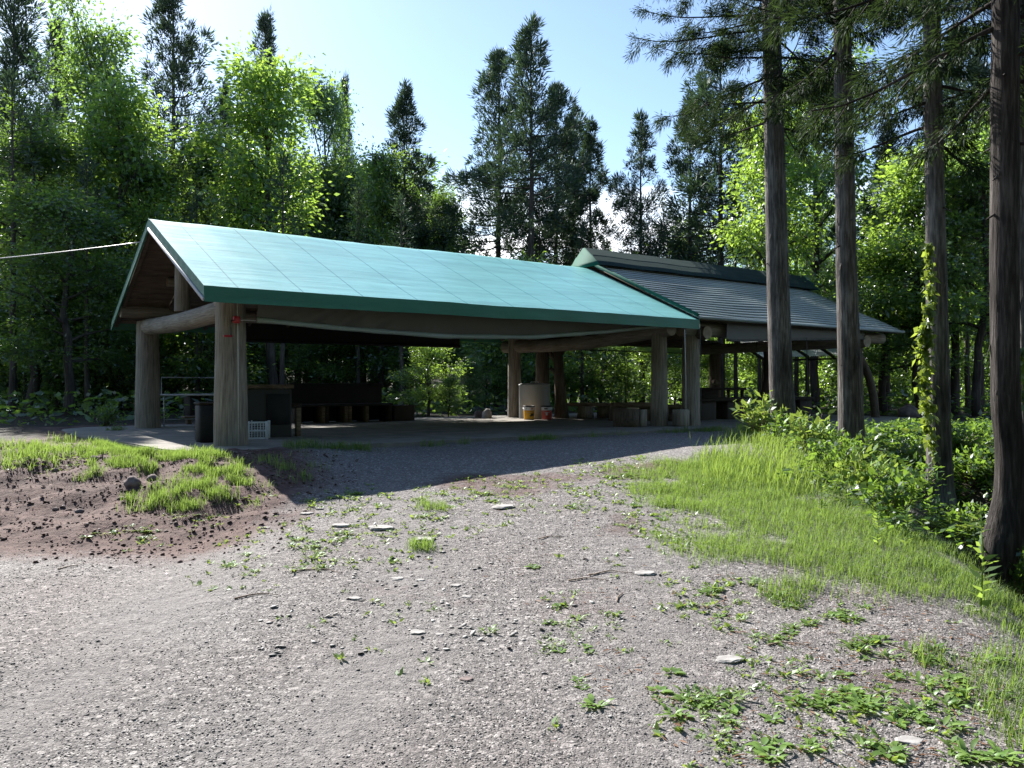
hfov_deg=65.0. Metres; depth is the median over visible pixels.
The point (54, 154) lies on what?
broadleaf tree
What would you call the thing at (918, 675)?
weed
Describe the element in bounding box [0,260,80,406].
sapling
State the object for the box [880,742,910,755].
weed
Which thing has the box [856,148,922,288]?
cedar tree
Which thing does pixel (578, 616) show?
weed
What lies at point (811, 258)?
broadleaf tree
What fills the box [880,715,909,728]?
weed
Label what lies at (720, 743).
weed
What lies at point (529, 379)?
sapling
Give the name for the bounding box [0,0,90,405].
cedar tree
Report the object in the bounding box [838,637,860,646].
weed
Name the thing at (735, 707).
weed
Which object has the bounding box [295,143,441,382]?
broadleaf tree
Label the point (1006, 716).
grass
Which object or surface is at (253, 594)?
twig
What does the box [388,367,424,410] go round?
sapling
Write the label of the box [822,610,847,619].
weed
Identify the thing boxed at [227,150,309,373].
broadleaf tree
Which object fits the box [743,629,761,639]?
weed
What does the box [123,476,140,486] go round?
rock
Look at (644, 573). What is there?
stone
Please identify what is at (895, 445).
fern
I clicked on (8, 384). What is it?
sapling
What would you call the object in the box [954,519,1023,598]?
ground cover
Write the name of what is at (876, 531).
weed stalk
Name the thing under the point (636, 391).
sapling
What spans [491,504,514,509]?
stone
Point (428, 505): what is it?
grass
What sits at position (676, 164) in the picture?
cedar tree
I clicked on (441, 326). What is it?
rolled curtain
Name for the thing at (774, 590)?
grass
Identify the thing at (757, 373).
hanging cord
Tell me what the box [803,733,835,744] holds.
weed
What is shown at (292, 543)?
weed
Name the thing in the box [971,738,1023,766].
weed
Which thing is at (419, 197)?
broadleaf tree
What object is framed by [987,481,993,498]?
shrub
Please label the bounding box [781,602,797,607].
weed
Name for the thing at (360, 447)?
grass
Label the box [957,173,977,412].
forest trunk
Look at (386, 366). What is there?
sapling
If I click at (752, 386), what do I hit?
sapling
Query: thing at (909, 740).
stone
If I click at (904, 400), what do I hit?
forest trunk
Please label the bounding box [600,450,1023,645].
grass
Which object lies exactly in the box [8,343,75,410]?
sapling
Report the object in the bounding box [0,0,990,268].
sky
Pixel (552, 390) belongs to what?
sapling
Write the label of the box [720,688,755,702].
weed
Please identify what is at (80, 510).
rock
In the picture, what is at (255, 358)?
sapling
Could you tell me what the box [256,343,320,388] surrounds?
sapling
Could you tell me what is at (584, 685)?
weed
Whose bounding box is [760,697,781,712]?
weed
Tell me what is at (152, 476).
rock
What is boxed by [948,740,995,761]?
weed
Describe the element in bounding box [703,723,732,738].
weed
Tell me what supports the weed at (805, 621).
on the ground at (348, 699)
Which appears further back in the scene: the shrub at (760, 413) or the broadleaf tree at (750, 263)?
the broadleaf tree at (750, 263)
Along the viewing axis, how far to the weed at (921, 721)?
3.82 m
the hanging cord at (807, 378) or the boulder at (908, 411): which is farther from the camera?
the boulder at (908, 411)
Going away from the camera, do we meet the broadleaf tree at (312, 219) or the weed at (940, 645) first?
the weed at (940, 645)
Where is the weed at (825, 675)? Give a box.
[813,669,839,680]
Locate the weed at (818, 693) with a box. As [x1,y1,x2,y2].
[811,690,841,703]
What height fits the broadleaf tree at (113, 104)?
12.650 m
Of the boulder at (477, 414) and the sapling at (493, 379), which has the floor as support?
the boulder at (477, 414)
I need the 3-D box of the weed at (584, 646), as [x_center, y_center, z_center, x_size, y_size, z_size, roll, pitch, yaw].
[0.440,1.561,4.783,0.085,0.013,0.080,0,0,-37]
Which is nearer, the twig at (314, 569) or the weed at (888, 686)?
the weed at (888, 686)
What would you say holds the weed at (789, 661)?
on the ground at (348, 699)
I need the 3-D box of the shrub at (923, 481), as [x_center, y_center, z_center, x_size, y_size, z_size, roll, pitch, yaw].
[4.392,1.056,8.916,0.829,0.636,0.861,0,0,37]
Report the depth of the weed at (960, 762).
3.41 m
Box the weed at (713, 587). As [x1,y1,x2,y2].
[701,582,724,589]
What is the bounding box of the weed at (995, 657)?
[967,652,1005,662]
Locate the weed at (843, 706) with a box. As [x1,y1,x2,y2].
[804,697,853,712]
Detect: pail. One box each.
[523,405,534,419]
[541,405,552,419]
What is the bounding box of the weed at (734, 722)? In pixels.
[721,718,744,727]
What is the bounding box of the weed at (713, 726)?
[697,724,735,733]
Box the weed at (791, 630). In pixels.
[779,627,799,634]
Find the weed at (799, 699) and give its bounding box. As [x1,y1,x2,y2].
[782,694,814,703]
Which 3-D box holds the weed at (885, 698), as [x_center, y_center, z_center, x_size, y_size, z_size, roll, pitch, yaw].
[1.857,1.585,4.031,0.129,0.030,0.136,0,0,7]
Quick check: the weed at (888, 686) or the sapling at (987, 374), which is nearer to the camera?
the weed at (888, 686)
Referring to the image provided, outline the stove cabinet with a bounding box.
[247,385,301,436]
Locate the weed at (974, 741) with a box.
[935,736,978,759]
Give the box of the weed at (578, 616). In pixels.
[570,614,587,621]
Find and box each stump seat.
[613,408,646,426]
[672,409,689,426]
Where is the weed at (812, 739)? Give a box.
[779,737,826,752]
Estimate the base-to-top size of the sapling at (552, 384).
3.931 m
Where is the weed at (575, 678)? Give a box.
[570,675,584,681]
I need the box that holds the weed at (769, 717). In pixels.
[759,712,783,722]
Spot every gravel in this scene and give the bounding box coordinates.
[258,483,695,655]
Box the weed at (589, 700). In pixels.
[579,693,615,707]
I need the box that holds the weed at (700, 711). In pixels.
[690,710,708,722]
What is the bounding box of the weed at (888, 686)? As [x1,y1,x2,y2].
[858,684,898,694]
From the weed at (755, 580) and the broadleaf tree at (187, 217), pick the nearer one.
the weed at (755, 580)
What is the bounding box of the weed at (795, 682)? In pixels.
[783,675,805,685]
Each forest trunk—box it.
[0,67,44,413]
[47,120,80,197]
[73,154,105,413]
[118,141,156,247]
[181,191,206,391]
[260,150,307,388]
[342,183,374,382]
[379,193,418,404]
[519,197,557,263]
[568,217,591,402]
[717,195,749,396]
[743,221,764,396]
[788,182,824,395]
[798,206,825,396]
[901,277,913,404]
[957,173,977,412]
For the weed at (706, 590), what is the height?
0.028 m
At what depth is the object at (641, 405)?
20.64 m
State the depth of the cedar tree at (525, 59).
31.61 m
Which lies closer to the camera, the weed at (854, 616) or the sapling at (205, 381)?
the weed at (854, 616)
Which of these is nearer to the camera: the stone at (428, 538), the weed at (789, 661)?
the weed at (789, 661)
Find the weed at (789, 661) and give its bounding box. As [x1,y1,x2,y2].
[770,656,798,669]
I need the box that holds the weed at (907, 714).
[897,708,918,719]
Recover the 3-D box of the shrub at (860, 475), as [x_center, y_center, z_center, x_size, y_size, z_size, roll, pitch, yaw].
[3.795,0.952,8.545,0.788,0.661,0.618,0,0,34]
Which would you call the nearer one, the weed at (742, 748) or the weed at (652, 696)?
the weed at (742, 748)
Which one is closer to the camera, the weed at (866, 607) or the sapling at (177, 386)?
the weed at (866, 607)
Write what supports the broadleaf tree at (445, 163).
on the ground at (348, 699)
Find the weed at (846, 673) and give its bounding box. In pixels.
[832,670,855,677]
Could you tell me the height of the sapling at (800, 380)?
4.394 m
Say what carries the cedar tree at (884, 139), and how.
on the ground at (348, 699)
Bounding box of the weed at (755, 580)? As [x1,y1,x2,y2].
[748,576,766,584]
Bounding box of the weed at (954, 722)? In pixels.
[920,716,972,732]
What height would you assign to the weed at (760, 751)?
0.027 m
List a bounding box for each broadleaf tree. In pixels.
[0,83,135,412]
[0,103,33,230]
[0,169,172,415]
[10,57,196,409]
[15,0,189,405]
[84,144,215,368]
[121,165,246,258]
[154,30,351,388]
[161,124,247,401]
[161,192,247,396]
[203,178,274,229]
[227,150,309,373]
[246,147,402,382]
[259,141,406,378]
[274,195,329,382]
[287,62,374,365]
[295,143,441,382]
[328,167,457,390]
[334,207,387,382]
[335,135,418,401]
[344,166,491,400]
[353,149,448,381]
[369,239,472,387]
[415,176,480,403]
[669,221,731,360]
[699,79,834,396]
[714,26,906,411]
[716,242,792,377]
[791,240,833,269]
[815,238,988,414]
[828,132,988,415]
[879,103,989,416]
[896,258,972,296]
[949,110,989,363]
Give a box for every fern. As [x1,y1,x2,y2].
[874,440,921,450]
[884,428,924,439]
[910,515,984,538]
[935,505,984,520]
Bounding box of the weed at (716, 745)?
[705,736,723,751]
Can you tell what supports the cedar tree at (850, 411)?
on the ground at (348, 699)
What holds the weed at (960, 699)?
on the ground at (348, 699)
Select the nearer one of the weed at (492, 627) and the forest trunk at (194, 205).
the weed at (492, 627)
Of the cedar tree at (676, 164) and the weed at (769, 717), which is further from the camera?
the cedar tree at (676, 164)
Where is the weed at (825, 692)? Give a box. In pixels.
[816,688,841,698]
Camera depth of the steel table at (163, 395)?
18.08 m
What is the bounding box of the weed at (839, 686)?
[829,684,851,700]
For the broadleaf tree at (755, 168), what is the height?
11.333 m
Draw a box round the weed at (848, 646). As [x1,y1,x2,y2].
[835,641,874,653]
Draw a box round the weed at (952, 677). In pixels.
[932,671,969,686]
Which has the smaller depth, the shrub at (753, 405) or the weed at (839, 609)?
the weed at (839, 609)
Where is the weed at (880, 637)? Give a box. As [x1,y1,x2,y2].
[865,635,897,643]
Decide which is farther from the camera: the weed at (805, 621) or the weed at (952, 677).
the weed at (805, 621)
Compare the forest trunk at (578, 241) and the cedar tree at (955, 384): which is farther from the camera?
the forest trunk at (578, 241)
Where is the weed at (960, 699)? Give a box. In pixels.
[934,694,968,704]
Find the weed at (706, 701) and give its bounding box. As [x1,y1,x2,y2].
[684,696,718,707]
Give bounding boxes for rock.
[74,508,84,512]
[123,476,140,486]
[146,474,158,480]
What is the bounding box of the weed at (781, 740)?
[768,738,794,745]
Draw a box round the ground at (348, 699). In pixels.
[0,357,1023,767]
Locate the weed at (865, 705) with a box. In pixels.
[842,695,881,714]
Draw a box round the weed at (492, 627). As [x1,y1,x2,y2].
[480,624,498,632]
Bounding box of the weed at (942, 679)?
[926,677,951,687]
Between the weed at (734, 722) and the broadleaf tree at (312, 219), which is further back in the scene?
the broadleaf tree at (312, 219)
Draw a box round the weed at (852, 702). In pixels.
[843,696,880,713]
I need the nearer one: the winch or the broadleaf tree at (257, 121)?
the winch
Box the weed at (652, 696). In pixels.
[650,695,666,702]
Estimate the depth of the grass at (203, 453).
9.48 m
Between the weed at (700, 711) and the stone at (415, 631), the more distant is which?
the stone at (415, 631)
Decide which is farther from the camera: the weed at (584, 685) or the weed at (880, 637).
the weed at (880, 637)
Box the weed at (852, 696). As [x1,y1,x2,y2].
[842,694,863,702]
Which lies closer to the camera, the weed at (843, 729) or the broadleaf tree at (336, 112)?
the weed at (843, 729)
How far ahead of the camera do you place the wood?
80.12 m
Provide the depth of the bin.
13.01 m
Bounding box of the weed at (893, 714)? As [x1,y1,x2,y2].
[880,707,909,719]
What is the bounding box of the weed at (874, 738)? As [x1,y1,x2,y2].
[863,728,887,743]
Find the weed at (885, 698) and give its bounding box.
[870,693,899,703]
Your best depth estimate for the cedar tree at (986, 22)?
10.14 m
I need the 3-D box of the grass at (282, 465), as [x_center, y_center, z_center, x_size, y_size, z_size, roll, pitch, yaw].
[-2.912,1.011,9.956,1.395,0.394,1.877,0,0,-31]
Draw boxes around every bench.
[181,416,194,423]
[567,403,609,417]
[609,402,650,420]
[668,405,681,420]
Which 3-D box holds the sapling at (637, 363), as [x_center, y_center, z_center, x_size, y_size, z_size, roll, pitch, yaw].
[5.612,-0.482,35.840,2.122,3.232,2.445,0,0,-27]
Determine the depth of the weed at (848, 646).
4.70 m
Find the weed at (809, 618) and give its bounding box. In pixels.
[806,617,823,623]
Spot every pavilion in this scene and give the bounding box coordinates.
[111,218,699,445]
[521,248,904,425]
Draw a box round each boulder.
[474,411,482,417]
[482,408,491,417]
[897,405,920,416]
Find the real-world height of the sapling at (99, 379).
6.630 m
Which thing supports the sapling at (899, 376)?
on the ground at (348, 699)
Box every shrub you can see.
[87,399,127,426]
[105,423,126,430]
[729,389,789,440]
[744,394,769,426]
[758,410,812,444]
[784,407,835,455]
[805,429,871,471]
[826,430,888,461]
[827,442,906,500]
[847,465,939,519]
[876,451,949,503]
[889,429,926,470]
[927,492,991,546]
[951,413,989,453]
[952,443,994,484]
[977,546,1023,597]
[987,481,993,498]
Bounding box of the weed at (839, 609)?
[836,607,854,612]
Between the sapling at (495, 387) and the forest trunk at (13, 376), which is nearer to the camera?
the forest trunk at (13, 376)
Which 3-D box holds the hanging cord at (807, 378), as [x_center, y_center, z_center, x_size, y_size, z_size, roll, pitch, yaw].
[7.418,-0.163,20.199,0.050,2.037,0.015,0,0,0]
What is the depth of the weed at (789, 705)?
3.99 m
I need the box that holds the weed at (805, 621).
[798,619,819,625]
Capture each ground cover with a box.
[775,442,1023,562]
[779,417,994,473]
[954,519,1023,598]
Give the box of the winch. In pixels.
[223,316,256,336]
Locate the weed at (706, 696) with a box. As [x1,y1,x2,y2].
[694,691,714,702]
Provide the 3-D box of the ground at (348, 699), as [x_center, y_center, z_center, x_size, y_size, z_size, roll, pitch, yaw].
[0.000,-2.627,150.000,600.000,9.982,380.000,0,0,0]
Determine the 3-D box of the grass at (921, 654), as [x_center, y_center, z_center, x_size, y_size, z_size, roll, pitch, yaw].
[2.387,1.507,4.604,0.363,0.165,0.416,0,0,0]
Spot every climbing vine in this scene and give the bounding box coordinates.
[910,242,940,464]
[1020,347,1023,411]
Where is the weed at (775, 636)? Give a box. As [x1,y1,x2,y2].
[763,632,786,639]
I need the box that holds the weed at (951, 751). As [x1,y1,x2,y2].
[937,749,982,763]
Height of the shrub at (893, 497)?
0.564 m
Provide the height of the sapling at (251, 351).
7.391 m
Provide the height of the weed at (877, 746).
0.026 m
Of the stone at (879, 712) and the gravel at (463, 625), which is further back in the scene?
the gravel at (463, 625)
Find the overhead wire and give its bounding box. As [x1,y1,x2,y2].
[0,241,141,258]
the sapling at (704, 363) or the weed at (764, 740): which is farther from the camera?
the sapling at (704, 363)
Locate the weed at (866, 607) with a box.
[851,600,873,609]
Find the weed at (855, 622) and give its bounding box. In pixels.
[841,614,857,623]
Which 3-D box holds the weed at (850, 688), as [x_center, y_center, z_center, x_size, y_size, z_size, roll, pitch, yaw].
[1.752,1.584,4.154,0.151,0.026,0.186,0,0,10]
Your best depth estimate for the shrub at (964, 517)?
8.12 m
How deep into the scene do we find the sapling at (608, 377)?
37.17 m
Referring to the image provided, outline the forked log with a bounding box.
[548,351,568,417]
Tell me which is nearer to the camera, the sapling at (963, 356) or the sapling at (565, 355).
the sapling at (565, 355)
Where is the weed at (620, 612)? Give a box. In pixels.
[600,610,622,615]
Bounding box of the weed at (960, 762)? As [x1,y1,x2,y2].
[940,755,968,767]
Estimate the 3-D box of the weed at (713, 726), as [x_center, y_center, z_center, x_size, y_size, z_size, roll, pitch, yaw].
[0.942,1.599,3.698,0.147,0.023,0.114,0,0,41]
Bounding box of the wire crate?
[248,420,269,438]
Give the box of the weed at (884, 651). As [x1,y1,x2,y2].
[872,648,904,660]
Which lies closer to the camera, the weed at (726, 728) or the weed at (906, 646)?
the weed at (726, 728)
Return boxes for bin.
[193,402,213,442]
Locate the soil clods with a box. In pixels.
[0,449,357,574]
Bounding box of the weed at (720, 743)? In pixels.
[716,741,735,751]
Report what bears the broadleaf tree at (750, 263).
on the ground at (348, 699)
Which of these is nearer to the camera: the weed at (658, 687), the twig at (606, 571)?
the weed at (658, 687)
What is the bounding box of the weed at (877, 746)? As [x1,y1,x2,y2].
[868,741,905,757]
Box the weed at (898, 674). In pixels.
[885,671,914,678]
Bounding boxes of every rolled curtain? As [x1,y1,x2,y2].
[256,304,674,338]
[726,322,864,341]
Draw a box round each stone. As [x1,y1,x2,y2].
[300,512,313,514]
[332,523,349,527]
[348,596,361,599]
[367,525,393,530]
[391,576,403,580]
[409,629,425,634]
[416,537,435,541]
[459,676,472,680]
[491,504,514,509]
[635,570,656,575]
[715,655,744,663]
[865,708,891,716]
[894,735,922,745]
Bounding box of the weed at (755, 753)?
[746,748,781,759]
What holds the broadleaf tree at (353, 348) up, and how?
on the ground at (348, 699)
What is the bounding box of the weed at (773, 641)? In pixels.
[767,639,782,644]
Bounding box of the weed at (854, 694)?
[848,689,888,705]
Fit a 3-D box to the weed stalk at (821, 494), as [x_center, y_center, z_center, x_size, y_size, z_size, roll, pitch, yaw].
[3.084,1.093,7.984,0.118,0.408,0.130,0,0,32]
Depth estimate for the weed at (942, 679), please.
4.24 m
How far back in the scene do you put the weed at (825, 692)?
4.13 m
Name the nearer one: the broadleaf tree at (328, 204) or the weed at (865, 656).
the weed at (865, 656)
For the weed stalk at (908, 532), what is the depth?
6.88 m
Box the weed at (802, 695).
[790,688,818,699]
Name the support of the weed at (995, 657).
on the ground at (348, 699)
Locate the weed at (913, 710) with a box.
[884,698,927,715]
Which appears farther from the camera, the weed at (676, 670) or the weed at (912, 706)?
the weed at (676, 670)
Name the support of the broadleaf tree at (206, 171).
on the ground at (348, 699)
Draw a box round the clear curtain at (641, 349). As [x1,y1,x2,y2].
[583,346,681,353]
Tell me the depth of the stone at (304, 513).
8.28 m
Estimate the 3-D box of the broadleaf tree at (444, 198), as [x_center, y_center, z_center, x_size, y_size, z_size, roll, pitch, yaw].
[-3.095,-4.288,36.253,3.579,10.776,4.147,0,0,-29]
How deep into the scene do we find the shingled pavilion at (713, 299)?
21.52 m
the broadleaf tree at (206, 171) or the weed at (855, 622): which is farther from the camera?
the broadleaf tree at (206, 171)
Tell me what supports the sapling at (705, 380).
on the ground at (348, 699)
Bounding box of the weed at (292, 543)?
[282,541,300,546]
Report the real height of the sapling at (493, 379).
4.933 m
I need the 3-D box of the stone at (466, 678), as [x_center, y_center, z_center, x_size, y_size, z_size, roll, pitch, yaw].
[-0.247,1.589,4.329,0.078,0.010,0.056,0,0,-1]
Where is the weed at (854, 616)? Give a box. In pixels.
[836,611,864,620]
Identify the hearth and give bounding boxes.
[286,383,413,423]
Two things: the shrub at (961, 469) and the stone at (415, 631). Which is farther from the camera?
the shrub at (961, 469)
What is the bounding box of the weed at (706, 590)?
[697,588,722,595]
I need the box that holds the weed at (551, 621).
[542,619,557,624]
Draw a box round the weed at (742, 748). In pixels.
[731,741,753,754]
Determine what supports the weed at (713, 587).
on the ground at (348, 699)
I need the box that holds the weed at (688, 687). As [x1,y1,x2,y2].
[673,683,696,696]
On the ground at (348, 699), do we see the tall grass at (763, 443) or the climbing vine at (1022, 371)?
the tall grass at (763, 443)
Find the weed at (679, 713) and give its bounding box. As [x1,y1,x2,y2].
[654,703,694,719]
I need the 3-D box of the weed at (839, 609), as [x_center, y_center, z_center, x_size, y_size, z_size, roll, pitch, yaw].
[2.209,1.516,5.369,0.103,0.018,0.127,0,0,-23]
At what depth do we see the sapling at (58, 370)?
27.07 m
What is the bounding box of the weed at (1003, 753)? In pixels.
[970,742,1020,767]
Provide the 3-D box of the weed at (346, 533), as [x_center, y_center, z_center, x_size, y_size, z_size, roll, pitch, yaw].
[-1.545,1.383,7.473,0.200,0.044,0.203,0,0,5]
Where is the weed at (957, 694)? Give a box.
[938,681,980,696]
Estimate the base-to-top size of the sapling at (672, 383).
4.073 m
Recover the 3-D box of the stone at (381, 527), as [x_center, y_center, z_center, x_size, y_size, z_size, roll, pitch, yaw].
[-1.252,1.375,7.663,0.259,0.036,0.186,0,0,-4]
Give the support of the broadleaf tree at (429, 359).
on the ground at (348, 699)
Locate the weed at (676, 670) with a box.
[662,667,686,675]
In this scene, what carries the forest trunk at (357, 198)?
on the ground at (348, 699)
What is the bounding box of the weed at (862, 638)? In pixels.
[855,635,879,643]
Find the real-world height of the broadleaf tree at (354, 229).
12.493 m
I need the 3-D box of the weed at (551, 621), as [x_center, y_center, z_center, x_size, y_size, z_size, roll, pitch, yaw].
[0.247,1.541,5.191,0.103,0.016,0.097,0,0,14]
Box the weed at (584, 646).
[577,644,592,648]
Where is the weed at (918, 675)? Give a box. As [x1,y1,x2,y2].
[911,671,950,687]
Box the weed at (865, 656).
[857,655,875,659]
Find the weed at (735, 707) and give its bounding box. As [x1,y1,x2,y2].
[713,701,744,714]
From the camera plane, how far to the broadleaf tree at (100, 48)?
30.32 m
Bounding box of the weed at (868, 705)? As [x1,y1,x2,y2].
[857,698,883,710]
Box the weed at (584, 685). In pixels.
[574,683,589,689]
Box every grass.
[0,432,115,473]
[72,437,263,513]
[216,449,330,489]
[282,423,744,452]
[404,533,440,553]
[412,495,449,510]
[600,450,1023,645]
[675,419,875,498]
[755,570,828,606]
[904,633,968,669]
[944,631,1023,749]
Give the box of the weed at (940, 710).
[922,703,951,712]
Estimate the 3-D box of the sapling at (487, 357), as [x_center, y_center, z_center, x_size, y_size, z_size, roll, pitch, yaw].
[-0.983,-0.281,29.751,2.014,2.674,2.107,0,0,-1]
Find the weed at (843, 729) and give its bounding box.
[814,726,848,735]
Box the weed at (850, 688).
[837,683,868,696]
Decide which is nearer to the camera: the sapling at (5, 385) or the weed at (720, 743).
the weed at (720, 743)
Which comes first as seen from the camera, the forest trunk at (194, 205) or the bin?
the bin
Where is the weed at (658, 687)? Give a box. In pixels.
[647,685,673,695]
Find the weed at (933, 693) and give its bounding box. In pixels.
[916,684,953,697]
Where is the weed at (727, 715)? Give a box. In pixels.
[708,708,736,724]
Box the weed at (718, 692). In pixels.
[703,685,728,701]
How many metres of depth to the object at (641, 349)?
26.17 m
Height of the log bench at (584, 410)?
0.420 m
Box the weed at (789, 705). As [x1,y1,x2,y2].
[785,696,810,710]
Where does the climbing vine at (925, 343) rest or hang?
attached to the cedar tree at (935, 220)
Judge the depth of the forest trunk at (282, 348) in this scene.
26.98 m
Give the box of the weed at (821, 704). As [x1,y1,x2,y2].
[804,698,841,711]
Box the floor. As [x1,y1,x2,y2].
[61,413,916,450]
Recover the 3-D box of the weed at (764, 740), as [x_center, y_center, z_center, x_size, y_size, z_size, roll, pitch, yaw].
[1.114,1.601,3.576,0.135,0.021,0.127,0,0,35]
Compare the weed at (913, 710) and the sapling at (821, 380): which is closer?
the weed at (913, 710)
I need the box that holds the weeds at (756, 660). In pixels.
[0,442,997,767]
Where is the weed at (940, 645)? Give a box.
[918,639,948,652]
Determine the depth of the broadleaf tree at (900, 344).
25.23 m
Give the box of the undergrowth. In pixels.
[0,384,990,425]
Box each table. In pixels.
[160,377,213,426]
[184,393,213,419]
[700,387,746,397]
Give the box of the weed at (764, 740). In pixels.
[745,734,778,750]
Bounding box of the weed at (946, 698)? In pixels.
[925,694,970,708]
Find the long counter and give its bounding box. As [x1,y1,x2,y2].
[679,396,814,419]
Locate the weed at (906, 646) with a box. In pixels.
[901,641,932,652]
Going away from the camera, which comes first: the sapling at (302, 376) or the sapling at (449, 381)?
the sapling at (449, 381)
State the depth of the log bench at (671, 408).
20.46 m
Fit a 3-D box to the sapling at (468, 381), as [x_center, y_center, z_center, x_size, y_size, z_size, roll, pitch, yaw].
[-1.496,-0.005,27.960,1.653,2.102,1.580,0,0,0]
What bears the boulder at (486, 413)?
on the floor
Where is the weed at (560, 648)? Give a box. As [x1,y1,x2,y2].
[553,647,565,652]
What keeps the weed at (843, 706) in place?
on the ground at (348, 699)
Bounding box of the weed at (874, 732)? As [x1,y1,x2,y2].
[867,726,902,746]
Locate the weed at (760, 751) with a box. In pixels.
[751,743,787,763]
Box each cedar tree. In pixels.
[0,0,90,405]
[2,12,123,403]
[111,0,234,403]
[185,76,257,229]
[235,6,312,174]
[328,71,363,369]
[348,77,468,402]
[416,46,555,406]
[446,12,597,357]
[492,77,600,407]
[534,102,619,400]
[542,115,646,402]
[600,107,704,401]
[622,0,888,439]
[628,36,806,396]
[635,86,749,268]
[724,0,981,444]
[758,0,1023,588]
[790,0,1023,513]
[798,175,863,401]
[825,115,920,409]
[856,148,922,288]
[897,21,989,414]
[899,0,1023,425]
[945,45,990,411]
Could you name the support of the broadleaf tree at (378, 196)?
on the ground at (348, 699)
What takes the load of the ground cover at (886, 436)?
on the ground at (348, 699)
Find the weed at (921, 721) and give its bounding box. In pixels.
[906,714,936,723]
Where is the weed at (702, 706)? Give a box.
[688,703,724,712]
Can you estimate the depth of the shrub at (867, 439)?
10.68 m
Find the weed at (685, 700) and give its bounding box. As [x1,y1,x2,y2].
[676,698,707,707]
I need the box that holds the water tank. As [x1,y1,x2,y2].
[519,381,549,418]
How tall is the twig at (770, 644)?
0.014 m
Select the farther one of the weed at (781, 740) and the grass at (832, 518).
the grass at (832, 518)
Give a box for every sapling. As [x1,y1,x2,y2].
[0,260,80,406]
[0,275,63,396]
[0,275,101,410]
[0,366,30,403]
[6,275,135,407]
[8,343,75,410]
[41,234,205,409]
[76,324,132,399]
[90,330,173,407]
[125,332,263,401]
[132,332,279,401]
[134,333,187,396]
[160,332,212,402]
[179,346,290,370]
[202,343,291,384]
[246,343,280,384]
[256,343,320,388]
[285,350,320,384]
[327,345,441,401]
[362,244,482,403]
[378,347,472,415]
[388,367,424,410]
[435,371,466,416]
[455,339,535,410]
[455,354,492,410]
[460,244,604,382]
[463,345,502,409]
[473,339,535,408]
[521,352,551,388]
[534,352,591,402]
[549,351,604,406]
[549,356,569,402]
[564,350,613,402]
[565,350,645,402]
[598,354,622,399]
[606,355,650,407]
[613,352,650,401]
[627,359,650,398]
[628,352,702,397]
[667,356,702,404]
[678,355,739,396]
[700,362,708,387]
[702,342,750,393]
[712,337,828,386]
[726,342,805,395]
[726,353,755,396]
[726,357,749,394]
[793,293,879,405]
[793,351,810,394]
[799,350,834,396]
[819,351,837,401]
[832,308,911,403]
[865,312,913,403]
[898,321,972,392]
[948,291,989,401]
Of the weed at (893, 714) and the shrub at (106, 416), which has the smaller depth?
the weed at (893, 714)
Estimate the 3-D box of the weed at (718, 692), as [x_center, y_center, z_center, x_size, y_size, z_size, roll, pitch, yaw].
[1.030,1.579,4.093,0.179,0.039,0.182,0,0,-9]
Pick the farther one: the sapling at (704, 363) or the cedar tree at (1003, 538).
the sapling at (704, 363)
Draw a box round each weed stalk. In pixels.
[816,474,827,510]
[869,497,886,547]
[899,502,914,542]
[963,502,999,613]
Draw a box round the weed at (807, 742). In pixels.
[796,740,819,750]
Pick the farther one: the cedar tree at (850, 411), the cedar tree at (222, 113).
the cedar tree at (222, 113)
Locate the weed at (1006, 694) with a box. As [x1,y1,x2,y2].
[984,689,1017,699]
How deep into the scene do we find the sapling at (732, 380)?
42.17 m
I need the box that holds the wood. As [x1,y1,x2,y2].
[251,243,910,375]
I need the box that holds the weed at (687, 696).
[668,691,703,702]
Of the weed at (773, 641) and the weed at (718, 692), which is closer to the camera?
the weed at (718, 692)
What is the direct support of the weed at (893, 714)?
on the ground at (348, 699)
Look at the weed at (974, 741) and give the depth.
3.53 m
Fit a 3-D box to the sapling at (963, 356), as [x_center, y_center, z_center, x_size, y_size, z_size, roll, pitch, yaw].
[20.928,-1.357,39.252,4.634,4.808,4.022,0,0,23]
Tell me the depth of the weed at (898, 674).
4.34 m
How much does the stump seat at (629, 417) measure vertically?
0.400 m
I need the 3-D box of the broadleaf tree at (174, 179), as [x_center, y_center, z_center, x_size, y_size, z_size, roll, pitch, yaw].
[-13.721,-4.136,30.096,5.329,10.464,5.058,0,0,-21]
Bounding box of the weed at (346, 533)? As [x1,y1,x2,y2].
[335,529,354,534]
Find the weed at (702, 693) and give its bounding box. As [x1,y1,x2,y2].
[692,684,716,698]
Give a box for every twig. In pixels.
[234,593,277,598]
[292,568,342,573]
[568,577,608,580]
[588,570,630,575]
[767,642,808,645]
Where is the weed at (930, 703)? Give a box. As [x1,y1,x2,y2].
[916,699,937,711]
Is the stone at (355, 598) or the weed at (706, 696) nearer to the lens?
the weed at (706, 696)
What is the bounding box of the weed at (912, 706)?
[886,699,928,721]
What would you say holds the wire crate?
on the floor
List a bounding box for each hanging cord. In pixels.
[237,303,238,444]
[624,349,625,401]
[684,330,685,377]
[700,331,701,421]
[756,341,757,397]
[806,337,807,413]
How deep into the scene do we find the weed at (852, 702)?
3.96 m
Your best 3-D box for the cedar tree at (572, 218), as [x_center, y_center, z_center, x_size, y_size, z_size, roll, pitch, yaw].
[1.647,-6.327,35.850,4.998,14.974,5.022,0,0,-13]

